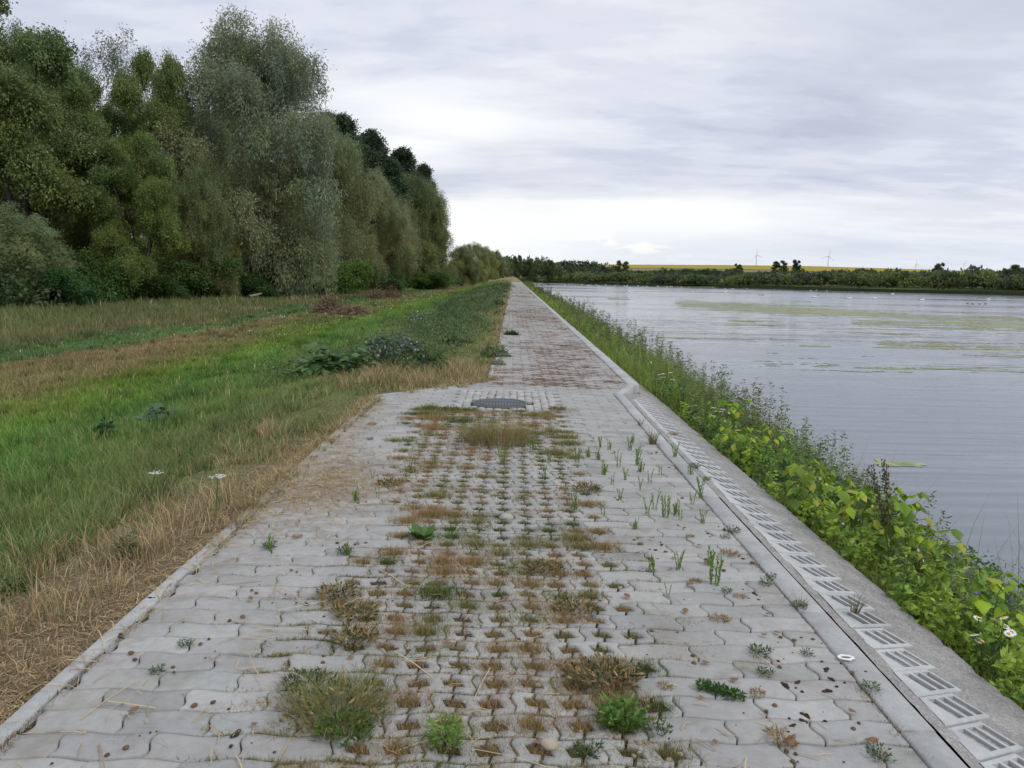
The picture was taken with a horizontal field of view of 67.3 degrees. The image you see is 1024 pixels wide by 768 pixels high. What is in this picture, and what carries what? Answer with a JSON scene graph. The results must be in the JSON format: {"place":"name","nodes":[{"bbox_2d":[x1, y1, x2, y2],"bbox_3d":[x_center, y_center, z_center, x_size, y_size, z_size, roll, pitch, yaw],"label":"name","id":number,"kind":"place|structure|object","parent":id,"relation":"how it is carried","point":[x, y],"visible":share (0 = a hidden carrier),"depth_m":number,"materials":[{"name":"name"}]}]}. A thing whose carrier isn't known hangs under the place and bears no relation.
{"place":"outdoors","nodes":[
{"label":"outdoors","id":0,"kind":"place"},
{"bbox_2d":[0,282,927,767],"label":"path","id":1,"kind":"structure","parent":0,"point":[176,718],"depth_m":3.50,"materials":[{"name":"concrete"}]},
{"bbox_2d":[264,659,350,703],"bbox_3d":[-0.789,1.154,2.988,0.342,0.080,0.366,1,8,0],"label":"grass clump","id":2,"kind":"object","parent":1,"relation":"on","point":[310,674],"visible":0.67,"depth_m":3.00,"materials":[{"name":"plant"}]},
{"bbox_2d":[246,650,427,754],"bbox_3d":[-0.642,1.135,2.803,0.665,0.174,0.766,1,8,0],"label":"grass clump","id":3,"kind":"object","parent":1,"relation":"on","point":[356,719],"visible":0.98,"depth_m":2.77,"materials":[{"name":"plant"}]},
{"bbox_2d":[314,581,363,603],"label":"grass clump","id":4,"kind":"object","parent":1,"relation":"on","point":[346,589],"visible":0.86,"depth_m":3.84,"materials":[{"name":"plant"}]},
{"bbox_2d":[328,598,383,624],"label":"grass clump","id":5,"kind":"object","parent":1,"relation":"on","point":[365,606],"visible":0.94,"depth_m":3.62,"materials":[{"name":"plant"}]},
{"bbox_2d":[326,621,387,651],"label":"grass clump","id":6,"kind":"object","parent":1,"relation":"on","point":[367,633],"visible":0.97,"depth_m":3.37,"materials":[{"name":"plant"}]},
{"bbox_2d":[375,477,405,488],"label":"grass clump","id":7,"kind":"object","parent":1,"relation":"on","point":[392,480],"visible":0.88,"depth_m":5.84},
{"bbox_2d":[406,521,437,542],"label":"dock plant","id":8,"kind":"object","parent":1,"relation":"on","point":[417,531],"visible":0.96,"depth_m":4.72,"materials":[{"name":"green plant"}]},
{"bbox_2d":[421,710,472,758],"bbox_3d":[-0.243,1.186,2.628,0.204,0.135,0.200,-6,10,-39],"label":"weed","id":9,"kind":"object","parent":1,"relation":"on","point":[433,734],"visible":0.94,"depth_m":2.62,"materials":[{"name":"plant"}]},
{"bbox_2d":[0,286,946,767],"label":"joint growth","id":10,"kind":"object","parent":1,"relation":"on","point":[438,512],"visible":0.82,"depth_m":3.88,"materials":[{"name":"brown plant"}]},
{"bbox_2d":[472,398,526,408],"bbox_3d":[-0.155,0.250,9.713,0.690,0.033,0.690,1,8,0],"label":"manhole cover","id":11,"kind":"object","parent":1,"relation":"on","point":[500,403],"visible":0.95,"depth_m":9.66,"materials":[{"name":"metal"}]},
{"bbox_2d":[453,416,547,449],"bbox_3d":[-0.131,0.447,7.445,1.087,0.250,1.076,1,8,0],"label":"grass clump","id":12,"kind":"object","parent":1,"relation":"on","point":[493,435],"visible":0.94,"depth_m":7.36,"materials":[{"name":"plant"}]},
{"bbox_2d":[522,557,568,576],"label":"grass clump","id":13,"kind":"object","parent":1,"relation":"on","point":[538,563],"visible":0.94,"depth_m":4.21,"materials":[{"name":"plant"}]},
{"bbox_2d":[540,737,559,750],"bbox_3d":[0.127,1.231,2.636,0.076,0.027,0.065,1,8,0],"label":"stone","id":14,"kind":"object","parent":1,"relation":"on","point":[551,743],"visible":1,"depth_m":2.63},
{"bbox_2d":[549,592,599,616],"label":"grass clump","id":15,"kind":"object","parent":1,"relation":"on","point":[590,604],"visible":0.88,"depth_m":3.72,"materials":[{"name":"plant"}]},
{"bbox_2d":[564,737,603,763],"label":"weed","id":16,"kind":"object","parent":1,"relation":"on","point":[584,748],"visible":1,"depth_m":2.59,"materials":[{"name":"green plant"}]},
{"bbox_2d":[571,481,604,494],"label":"grass clump","id":17,"kind":"object","parent":1,"relation":"on","point":[596,487],"visible":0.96,"depth_m":5.80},
{"bbox_2d":[560,651,647,697],"bbox_3d":[0.375,1.157,3.076,0.398,0.088,0.384,-4,9,-30],"label":"grass clump","id":18,"kind":"object","parent":1,"relation":"on","point":[639,675],"visible":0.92,"depth_m":3.07,"materials":[{"name":"plant"}]},
{"bbox_2d":[593,690,651,735],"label":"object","id":19,"kind":"object","parent":1,"relation":"on","point":[610,711],"visible":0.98,"depth_m":2.74,"materials":[{"name":"plant"}]},
{"bbox_2d":[643,715,672,739],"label":"weed","id":20,"kind":"object","parent":1,"relation":"on","point":[669,725],"visible":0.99,"depth_m":2.73,"materials":[{"name":"green plant"}]},
{"bbox_2d":[708,548,723,585],"bbox_3d":[1.072,0.974,4.043,0.091,0.196,0.082,5,9,26],"label":"sprout","id":21,"kind":"object","parent":1,"relation":"on","point":[711,575],"visible":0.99,"depth_m":4.05,"materials":[{"name":"green plant"}]},
{"bbox_2d":[695,677,746,701],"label":"weed","id":22,"kind":"object","parent":1,"relation":"on","point":[722,689],"visible":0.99,"depth_m":2.98,"materials":[{"name":"green plant"}]},
{"bbox_2d":[743,642,773,658],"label":"weed","id":23,"kind":"object","parent":1,"relation":"on","point":[759,651],"visible":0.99,"depth_m":3.31,"materials":[{"name":"green plant"}]},
{"bbox_2d":[761,722,800,748],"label":"weed","id":24,"kind":"object","parent":1,"relation":"on","point":[778,738],"visible":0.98,"depth_m":2.70,"materials":[{"name":"brown plant"}]},
{"bbox_2d":[864,739,896,762],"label":"weed","id":25,"kind":"object","parent":1,"relation":"on","point":[880,755],"visible":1,"depth_m":2.62,"materials":[{"name":"green plant"}]},
{"bbox_2d":[0,264,1023,767],"bbox_3d":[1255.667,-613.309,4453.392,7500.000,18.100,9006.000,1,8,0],"label":"ground","id":26,"kind":"structure","parent":0,"point":[74,576],"depth_m":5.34,"materials":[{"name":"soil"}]},
{"bbox_2d":[0,573,30,595],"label":"bush","id":27,"kind":"object","parent":26,"relation":"on","point":[22,585],"visible":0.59,"depth_m":4.08,"materials":[{"name":"green plant"}]},
{"bbox_2d":[0,272,60,308],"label":"shrub","id":28,"kind":"object","parent":26,"relation":"on","point":[48,284],"visible":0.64,"depth_m":40.48,"materials":[{"name":"green plant"}]},
{"bbox_2d":[0,199,85,302],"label":"willow tree","id":29,"kind":"object","parent":26,"relation":"on","point":[31,232],"visible":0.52,"depth_m":42.58,"materials":[{"name":"green plant"}]},
{"bbox_2d":[0,49,105,243],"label":"broadleaf tree","id":30,"kind":"object","parent":26,"relation":"on","point":[93,87],"visible":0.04,"depth_m":58.50,"materials":[{"name":"green plant"}]},
{"bbox_2d":[2,16,107,245],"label":"willow tree","id":31,"kind":"object","parent":26,"relation":"on","point":[14,30],"depth_m":65.64,"materials":[{"name":"green plant"}]},
{"bbox_2d":[0,0,122,273],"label":"broadleaf tree","id":32,"kind":"object","parent":26,"relation":"on","point":[29,110],"visible":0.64,"depth_m":46.43,"materials":[{"name":"green plant"}]},
{"bbox_2d":[23,265,106,307],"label":"shrub","id":33,"kind":"object","parent":26,"relation":"on","point":[76,288],"visible":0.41,"depth_m":42.79,"materials":[{"name":"green plant"}]},
{"bbox_2d":[34,72,162,261],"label":"broadleaf tree","id":34,"kind":"object","parent":26,"relation":"on","point":[108,118],"visible":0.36,"depth_m":55.58,"materials":[{"name":"green plant"}]},
{"bbox_2d":[90,415,118,438],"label":"bush","id":35,"kind":"object","parent":26,"relation":"on","point":[104,425],"visible":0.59,"depth_m":9.11,"materials":[{"name":"green plant"}]},
{"bbox_2d":[63,243,150,303],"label":"shrub","id":36,"kind":"object","parent":26,"relation":"on","point":[103,275],"visible":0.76,"depth_m":48.33,"materials":[{"name":"green plant"}]},
{"bbox_2d":[69,24,174,241],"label":"thin tree","id":37,"kind":"object","parent":26,"relation":"on","point":[114,59],"visible":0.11,"depth_m":73.50,"materials":[{"name":"green plant"}]},
{"bbox_2d":[109,523,142,562],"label":"bush","id":38,"kind":"object","parent":26,"relation":"on","point":[132,543],"visible":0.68,"depth_m":4.43,"materials":[{"name":"green plant"}]},
{"bbox_2d":[0,226,270,308],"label":"undergrowth","id":39,"kind":"object","parent":26,"relation":"on","point":[28,266],"visible":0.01,"depth_m":39.46,"materials":[{"name":"green plant"}]},
{"bbox_2d":[84,128,194,300],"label":"broadleaf tree","id":40,"kind":"object","parent":26,"relation":"on","point":[155,214],"visible":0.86,"depth_m":50.01,"materials":[{"name":"green plant"}]},
{"bbox_2d":[111,45,200,262],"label":"broadleaf tree","id":41,"kind":"object","parent":26,"relation":"on","point":[167,103],"visible":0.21,"depth_m":58.63,"materials":[{"name":"green plant"}]},
{"bbox_2d":[125,272,190,299],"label":"shrub","id":42,"kind":"object","parent":26,"relation":"on","point":[165,286],"visible":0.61,"depth_m":51.75,"materials":[{"name":"green plant"}]},
{"bbox_2d":[134,403,185,426],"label":"bush","id":43,"kind":"object","parent":26,"relation":"on","point":[156,406],"visible":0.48,"depth_m":9.78,"materials":[{"name":"green plant"}]},
{"bbox_2d":[152,254,246,299],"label":"shrub","id":44,"kind":"object","parent":26,"relation":"on","point":[191,277],"visible":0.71,"depth_m":56.29,"materials":[{"name":"green plant"}]},
{"bbox_2d":[165,148,246,298],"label":"willow tree","id":45,"kind":"object","parent":26,"relation":"on","point":[203,226],"visible":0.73,"depth_m":57.24,"materials":[{"name":"green plant"}]},
{"bbox_2d":[209,474,225,524],"bbox_3d":[-1.928,0.769,5.015,0.107,0.321,0.203,0,8,-8],"label":"yarrow","id":46,"kind":"object","parent":26,"relation":"on","point":[218,477],"visible":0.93,"depth_m":5.01,"materials":[{"name":"green plant"}]},
{"bbox_2d":[193,97,274,278],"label":"willow tree","id":47,"kind":"object","parent":26,"relation":"on","point":[229,136],"visible":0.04,"depth_m":77.78,"materials":[{"name":"green plant"}]},
{"bbox_2d":[133,4,347,297],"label":"willow tree","id":48,"kind":"object","parent":26,"relation":"on","point":[268,86],"visible":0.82,"depth_m":61.81,"materials":[{"name":"green plant"}]},
{"bbox_2d":[212,270,280,297],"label":"shrub","id":49,"kind":"object","parent":26,"relation":"on","point":[255,284],"visible":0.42,"depth_m":60.55,"materials":[{"name":"green plant"}]},
{"bbox_2d":[0,279,510,720],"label":"meadow grass","id":50,"kind":"structure","parent":26,"relation":"on","point":[37,328],"depth_m":12.39,"materials":[{"name":"plant"}]},
{"bbox_2d":[267,268,330,296],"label":"shrub","id":51,"kind":"object","parent":26,"relation":"on","point":[318,292],"visible":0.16,"depth_m":68.25,"materials":[{"name":"green plant"}]},
{"bbox_2d":[284,341,346,378],"bbox_3d":[-3.240,-0.351,12.804,1.066,0.742,0.900,1,8,0],"label":"burdock","id":52,"kind":"object","parent":26,"relation":"on","point":[315,365],"visible":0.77,"depth_m":12.61,"materials":[{"name":"green plant"}]},
{"bbox_2d":[311,289,342,312],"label":"brush pile","id":53,"kind":"object","parent":26,"relation":"on","point":[322,307],"visible":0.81,"depth_m":45.63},
{"bbox_2d":[273,106,386,287],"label":"willow tree","id":54,"kind":"object","parent":26,"relation":"on","point":[352,212],"visible":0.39,"depth_m":80.92,"materials":[{"name":"green plant"}]},
{"bbox_2d":[299,258,376,294],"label":"shrub","id":55,"kind":"object","parent":26,"relation":"on","point":[356,274],"visible":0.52,"depth_m":76.22,"materials":[{"name":"green plant"}]},
{"bbox_2d":[314,109,382,260],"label":"poplar tree","id":56,"kind":"object","parent":26,"relation":"on","point":[343,123],"visible":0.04,"depth_m":94.78,"materials":[{"name":"green plant"}]},
{"bbox_2d":[326,302,372,315],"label":"brush pile","id":57,"kind":"object","parent":26,"relation":"on","point":[352,310],"visible":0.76,"depth_m":43.62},
{"bbox_2d":[189,288,511,549],"bbox_3d":[-0.288,-5.090,46.757,1.999,0.155,85.641,1,8,1],"label":"edge growth","id":58,"kind":"object","parent":26,"relation":"on","point":[368,401],"visible":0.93,"depth_m":7.24,"materials":[{"name":"beige plant"}]},
{"bbox_2d":[327,347,379,375],"bbox_3d":[-2.614,-0.334,12.894,1.226,0.579,1.040,1,8,0],"label":"burdock","id":59,"kind":"object","parent":26,"relation":"on","point":[351,362],"visible":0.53,"depth_m":12.68,"materials":[{"name":"green plant"}]},
{"bbox_2d":[342,128,403,255],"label":"poplar tree","id":60,"kind":"object","parent":26,"relation":"on","point":[371,143],"visible":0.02,"depth_m":104.06,"materials":[{"name":"green plant"}]},
{"bbox_2d":[240,282,508,385],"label":"verge scrub","id":61,"kind":"object","parent":26,"relation":"on","point":[463,314],"visible":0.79,"depth_m":19.85,"materials":[{"name":"green plant"}]},
{"bbox_2d":[358,286,393,298],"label":"brush pile","id":62,"kind":"object","parent":26,"relation":"on","point":[380,295],"visible":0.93,"depth_m":73.44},
{"bbox_2d":[339,166,425,289],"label":"willow tree","id":63,"kind":"object","parent":26,"relation":"on","point":[402,237],"visible":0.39,"depth_m":96.37,"materials":[{"name":"green plant"}]},
{"bbox_2d":[353,130,412,263],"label":"poplar tree","id":64,"kind":"object","parent":26,"relation":"on","point":[393,170],"visible":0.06,"depth_m":113.83,"materials":[{"name":"green plant"}]},
{"bbox_2d":[368,267,407,291],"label":"shrub","id":65,"kind":"object","parent":26,"relation":"on","point":[397,277],"visible":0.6,"depth_m":95.34,"materials":[{"name":"green plant"}]},
{"bbox_2d":[381,284,402,297],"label":"brush pile","id":66,"kind":"object","parent":26,"relation":"on","point":[392,294],"visible":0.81,"depth_m":75.65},
{"bbox_2d":[350,329,441,370],"bbox_3d":[-2.061,-0.582,13.381,1.706,0.810,1.257,1,8,0],"label":"thistle","id":67,"kind":"object","parent":26,"relation":"on","point":[378,340],"visible":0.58,"depth_m":13.24,"materials":[{"name":"green plant"}]},
{"bbox_2d":[389,145,431,262],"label":"poplar tree","id":68,"kind":"object","parent":26,"relation":"on","point":[405,157],"visible":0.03,"depth_m":122.02,"materials":[{"name":"green plant"}]},
{"bbox_2d":[407,162,438,265],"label":"poplar tree","id":69,"kind":"object","parent":26,"relation":"on","point":[424,169],"visible":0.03,"depth_m":135.96,"materials":[{"name":"green plant"}]},
{"bbox_2d":[393,171,460,289],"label":"willow tree","id":70,"kind":"object","parent":26,"relation":"on","point":[426,198],"visible":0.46,"depth_m":119.92,"materials":[{"name":"green plant"}]},
{"bbox_2d":[402,270,452,289],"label":"shrub","id":71,"kind":"object","parent":26,"relation":"on","point":[429,281],"visible":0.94,"depth_m":117.65,"materials":[{"name":"green plant"}]},
{"bbox_2d":[407,343,450,369],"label":"weed bush","id":72,"kind":"object","parent":26,"relation":"on","point":[440,356],"visible":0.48,"depth_m":13.27,"materials":[{"name":"green plant"}]},
{"bbox_2d":[0,374,882,767],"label":"straw litter","id":73,"kind":"object","parent":26,"relation":"on","point":[30,688],"visible":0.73,"depth_m":4.07,"materials":[{"name":"plant"}]},
{"bbox_2d":[445,244,480,285],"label":"willow tree","id":74,"kind":"object","parent":26,"relation":"on","point":[465,262],"visible":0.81,"depth_m":161.69,"materials":[{"name":"green plant"}]},
{"bbox_2d":[463,240,490,283],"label":"willow tree","id":75,"kind":"object","parent":26,"relation":"on","point":[480,252],"visible":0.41,"depth_m":186.91,"materials":[{"name":"green plant"}]},
{"bbox_2d":[0,282,967,767],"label":"kerb","id":76,"kind":"structure","parent":26,"relation":"on","point":[922,738],"depth_m":3.52,"materials":[{"name":"concrete"}]},
{"bbox_2d":[477,246,500,281],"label":"willow tree","id":77,"kind":"object","parent":26,"relation":"on","point":[494,263],"visible":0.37,"depth_m":216.56,"materials":[{"name":"green plant"}]},
{"bbox_2d":[478,338,511,357],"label":"weed bush","id":78,"kind":"object","parent":26,"relation":"on","point":[485,352],"visible":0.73,"depth_m":15.14,"materials":[{"name":"green plant"}]},
{"bbox_2d":[489,250,508,279],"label":"willow tree","id":79,"kind":"object","parent":26,"relation":"on","point":[502,265],"visible":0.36,"depth_m":245.81,"materials":[{"name":"green plant"}]},
{"bbox_2d":[512,255,522,277],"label":"tree","id":80,"kind":"object","parent":26,"relation":"on","point":[518,264],"visible":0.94,"depth_m":394.67,"materials":[{"name":"green plant"}]},
{"bbox_2d":[517,258,538,282],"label":"tree","id":81,"kind":"object","parent":26,"relation":"on","point":[529,274],"visible":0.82,"depth_m":398.02,"materials":[{"name":"green plant"}]},
{"bbox_2d":[541,259,555,282],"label":"tree","id":82,"kind":"object","parent":26,"relation":"on","point":[548,272],"visible":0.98,"depth_m":409.23,"materials":[{"name":"green plant"}]},
{"bbox_2d":[614,260,628,271],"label":"tree","id":83,"kind":"object","parent":26,"relation":"on","point":[624,265],"visible":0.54,"depth_m":414.17,"materials":[{"name":"green plant"}]},
{"bbox_2d":[704,399,750,437],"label":"sapling","id":84,"kind":"object","parent":26,"relation":"on","point":[732,411],"visible":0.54,"depth_m":10.47,"materials":[{"name":"green plant"}]},
{"bbox_2d":[719,425,764,471],"bbox_3d":[2.396,0.687,7.984,0.464,0.504,0.407,9,11,43],"label":"sapling","id":85,"kind":"object","parent":26,"relation":"on","point":[735,449],"visible":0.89,"depth_m":7.95,"materials":[{"name":"green plant"}]},
{"bbox_2d":[497,255,1023,290],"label":"woodland","id":86,"kind":"object","parent":26,"relation":"on","point":[595,271],"visible":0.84,"depth_m":327.08,"materials":[{"name":"green plant"}]},
{"bbox_2d":[744,426,791,469],"bbox_3d":[3.126,0.861,9.405,0.587,0.704,0.433,2,8,6],"label":"sapling","id":87,"kind":"object","parent":26,"relation":"on","point":[781,438],"visible":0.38,"depth_m":9.39,"materials":[{"name":"green plant"}]},
{"bbox_2d":[523,280,1023,709],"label":"bank plants","id":88,"kind":"object","parent":26,"relation":"on","point":[683,400],"visible":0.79,"depth_m":7.69,"materials":[{"name":"green plant"}]},
{"bbox_2d":[771,260,787,272],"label":"tree","id":89,"kind":"object","parent":26,"relation":"on","point":[776,264],"visible":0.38,"depth_m":424.44,"materials":[{"name":"green plant"}]},
{"bbox_2d":[569,323,1023,767],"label":"bank apron","id":90,"kind":"object","parent":26,"relation":"on","point":[1006,714],"visible":0.46,"depth_m":3.91,"materials":[{"name":"concrete"}]},
{"bbox_2d":[631,395,1023,767],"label":"drainage channel","id":91,"kind":"structure","parent":90,"relation":"on","point":[767,528],"depth_m":3.78,"materials":[{"name":"concrete"}]},
{"bbox_2d":[842,589,878,613],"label":"grass tuft","id":92,"kind":"object","parent":91,"relation":"on","point":[854,610],"visible":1,"depth_m":3.77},
{"bbox_2d":[782,459,835,528],"bbox_3d":[2.443,0.913,6.294,0.422,0.566,0.444,3,8,13],"label":"sapling","id":93,"kind":"object","parent":26,"relation":"on","point":[807,478],"visible":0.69,"depth_m":6.24,"materials":[{"name":"green plant"}]},
{"bbox_2d":[821,481,875,529],"bbox_3d":[3.283,1.232,7.540,0.504,0.604,0.371,6,10,34],"label":"sapling","id":94,"kind":"object","parent":26,"relation":"on","point":[857,490],"visible":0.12,"depth_m":7.45,"materials":[{"name":"green plant"}]},
{"bbox_2d":[822,478,914,564],"bbox_3d":[2.559,1.027,5.544,0.595,0.647,0.522,0,8,-10],"label":"sapling","id":95,"kind":"object","parent":26,"relation":"on","point":[901,506],"visible":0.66,"depth_m":5.48,"materials":[{"name":"green plant"}]},
{"bbox_2d":[867,458,904,576],"bbox_3d":[2.572,0.975,5.291,0.297,0.955,0.228,5,9,24],"label":"seed stalk","id":96,"kind":"object","parent":26,"relation":"on","point":[881,515],"visible":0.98,"depth_m":5.30,"materials":[{"name":"brown plant"}]},
{"bbox_2d":[861,487,930,542],"bbox_3d":[3.469,1.309,7.063,0.650,0.779,0.479,-1,8,-14],"label":"sapling","id":97,"kind":"object","parent":26,"relation":"on","point":[913,505],"visible":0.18,"depth_m":6.96,"materials":[{"name":"green plant"}]},
{"bbox_2d":[879,517,967,594],"bbox_3d":[2.826,1.228,5.322,0.546,0.654,0.402,5,9,27],"label":"sapling","id":98,"kind":"object","parent":26,"relation":"on","point":[929,544],"visible":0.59,"depth_m":5.24,"materials":[{"name":"green plant"}]},
{"bbox_2d":[939,567,985,621],"bbox_3d":[3.122,1.523,5.315,0.355,0.476,0.373,8,11,40],"label":"sapling","id":99,"kind":"object","parent":26,"relation":"on","point":[976,570],"visible":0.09,"depth_m":5.30,"materials":[{"name":"green plant"}]},
{"bbox_2d":[920,554,1023,674],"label":"sapling","id":100,"kind":"object","parent":26,"relation":"on","point":[982,602],"visible":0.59,"depth_m":4.25,"materials":[{"name":"green plant"}]},
{"bbox_2d":[970,616,1007,681],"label":"daisy","id":101,"kind":"object","parent":26,"relation":"on","point":[988,649],"visible":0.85,"depth_m":3.84,"materials":[{"name":"green plant"}]},
{"bbox_2d":[974,615,1016,677],"bbox_3d":[2.435,1.374,3.899,0.189,0.318,0.228,5,9,28],"label":"daisy","id":102,"kind":"object","parent":26,"relation":"on","point":[1008,632],"visible":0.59,"depth_m":3.86,"materials":[{"name":"green plant"}]},
{"bbox_2d":[1003,264,1023,289],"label":"tree","id":103,"kind":"object","parent":26,"relation":"on","point":[1015,269],"visible":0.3,"depth_m":295.20,"materials":[{"name":"green plant"}]},
{"bbox_2d":[0,0,1023,271],"label":"sky","id":104,"kind":"structure","parent":0,"point":[870,133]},
{"bbox_2d":[534,283,1023,599],"bbox_3d":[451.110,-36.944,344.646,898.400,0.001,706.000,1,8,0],"label":"lake","id":105,"kind":"structure","parent":0,"point":[959,434],"depth_m":32.14,"materials":[{"name":"grey liquid"}]},
{"bbox_2d":[584,282,1023,295],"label":"reeds","id":106,"kind":"object","parent":105,"relation":"on","point":[862,289],"visible":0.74,"depth_m":301.52,"materials":[{"name":"green plant"}]},
{"bbox_2d":[608,298,1023,466],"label":"algae","id":107,"kind":"object","parent":105,"relation":"on","point":[820,311],"visible":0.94,"depth_m":74.94,"materials":[{"name":"plant"}]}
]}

